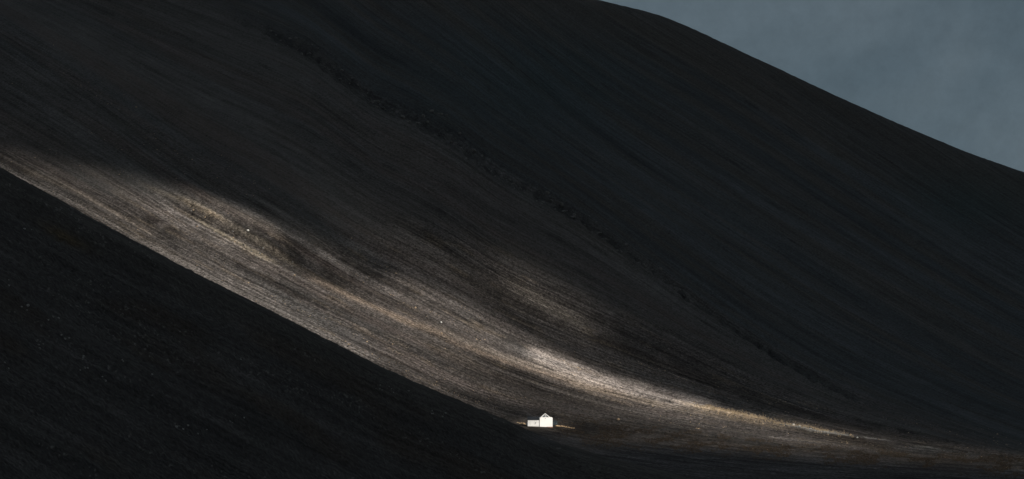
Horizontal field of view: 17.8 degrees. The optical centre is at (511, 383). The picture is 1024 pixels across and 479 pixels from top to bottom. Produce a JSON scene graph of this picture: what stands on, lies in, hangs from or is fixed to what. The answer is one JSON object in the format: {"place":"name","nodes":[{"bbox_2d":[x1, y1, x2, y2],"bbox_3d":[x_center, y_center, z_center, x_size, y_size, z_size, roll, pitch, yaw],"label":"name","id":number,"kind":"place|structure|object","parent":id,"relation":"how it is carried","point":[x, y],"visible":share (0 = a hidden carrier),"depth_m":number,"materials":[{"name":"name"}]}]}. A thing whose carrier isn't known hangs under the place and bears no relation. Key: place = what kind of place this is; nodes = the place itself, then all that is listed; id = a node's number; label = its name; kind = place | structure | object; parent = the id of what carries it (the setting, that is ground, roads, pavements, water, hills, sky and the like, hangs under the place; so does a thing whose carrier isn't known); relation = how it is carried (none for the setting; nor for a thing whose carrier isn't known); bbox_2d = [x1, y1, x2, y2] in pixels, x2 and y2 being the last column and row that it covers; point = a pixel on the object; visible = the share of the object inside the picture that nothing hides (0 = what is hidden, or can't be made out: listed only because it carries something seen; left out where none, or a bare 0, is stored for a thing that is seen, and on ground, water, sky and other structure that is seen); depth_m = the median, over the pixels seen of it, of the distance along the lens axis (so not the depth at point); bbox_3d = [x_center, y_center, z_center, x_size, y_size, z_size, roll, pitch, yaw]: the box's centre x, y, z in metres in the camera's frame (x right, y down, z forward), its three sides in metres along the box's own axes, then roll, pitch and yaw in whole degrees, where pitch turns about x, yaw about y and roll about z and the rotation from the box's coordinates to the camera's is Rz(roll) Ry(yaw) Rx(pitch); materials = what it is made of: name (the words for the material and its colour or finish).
{"place":"outdoors","nodes":[
{"label":"outdoors","id":0,"kind":"place"},
{"bbox_2d":[0,167,691,478],"bbox_3d":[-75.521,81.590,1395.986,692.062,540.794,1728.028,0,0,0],"label":"hill","id":1,"kind":"structure","parent":0,"point":[306,403],"depth_m":1266.83,"materials":[{"name":"black soil"}]},
{"bbox_2d":[0,0,1023,478],"bbox_3d":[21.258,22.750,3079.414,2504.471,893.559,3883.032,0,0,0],"label":"mountainside","id":2,"kind":"structure","parent":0,"point":[832,256],"depth_m":2477.58,"materials":[{"name":"black soil"}]},
{"bbox_2d":[1,158,979,461],"bbox_3d":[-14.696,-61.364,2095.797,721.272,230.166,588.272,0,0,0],"label":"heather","id":3,"kind":"object","parent":2,"relation":"on","point":[505,326],"visible":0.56,"depth_m":2195.53,"materials":[{"name":"brown plant"}]},
{"bbox_2d":[1,29,1016,467],"bbox_3d":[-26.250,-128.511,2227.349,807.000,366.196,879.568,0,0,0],"label":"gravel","id":4,"kind":"structure","parent":2,"relation":"on","point":[465,311],"depth_m":2211.62,"materials":[{"name":"grey gravel"}]},
{"bbox_2d":[0,23,1023,465],"bbox_3d":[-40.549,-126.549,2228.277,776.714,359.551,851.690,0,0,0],"label":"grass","id":5,"kind":"structure","parent":2,"relation":"on","point":[382,289],"depth_m":2202.19,"materials":[{"name":"brown plant"}]},
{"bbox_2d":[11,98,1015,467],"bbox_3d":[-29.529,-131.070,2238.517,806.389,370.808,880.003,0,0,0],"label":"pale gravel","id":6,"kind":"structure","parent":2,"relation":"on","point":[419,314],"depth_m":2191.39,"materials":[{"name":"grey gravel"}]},
{"bbox_2d":[527,413,552,427],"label":"house","id":7,"kind":"structure","parent":2,"relation":"on","point":[545,420],"depth_m":2016.93,"materials":[{"name":"paint"}]},
{"bbox_2d":[692,403,852,441],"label":"dry grass","id":8,"kind":"structure","parent":2,"relation":"on","point":[744,415],"depth_m":2202.08,"materials":[{"name":"beige plant"}]},
{"bbox_2d":[553,412,1023,478],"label":"heath","id":9,"kind":"object","parent":2,"relation":"on","point":[604,433],"visible":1,"depth_m":2030.28,"materials":[{"name":"brown plant"}]},
{"bbox_2d":[601,0,1023,171],"label":"sky","id":10,"kind":"structure","parent":0,"point":[951,72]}
]}

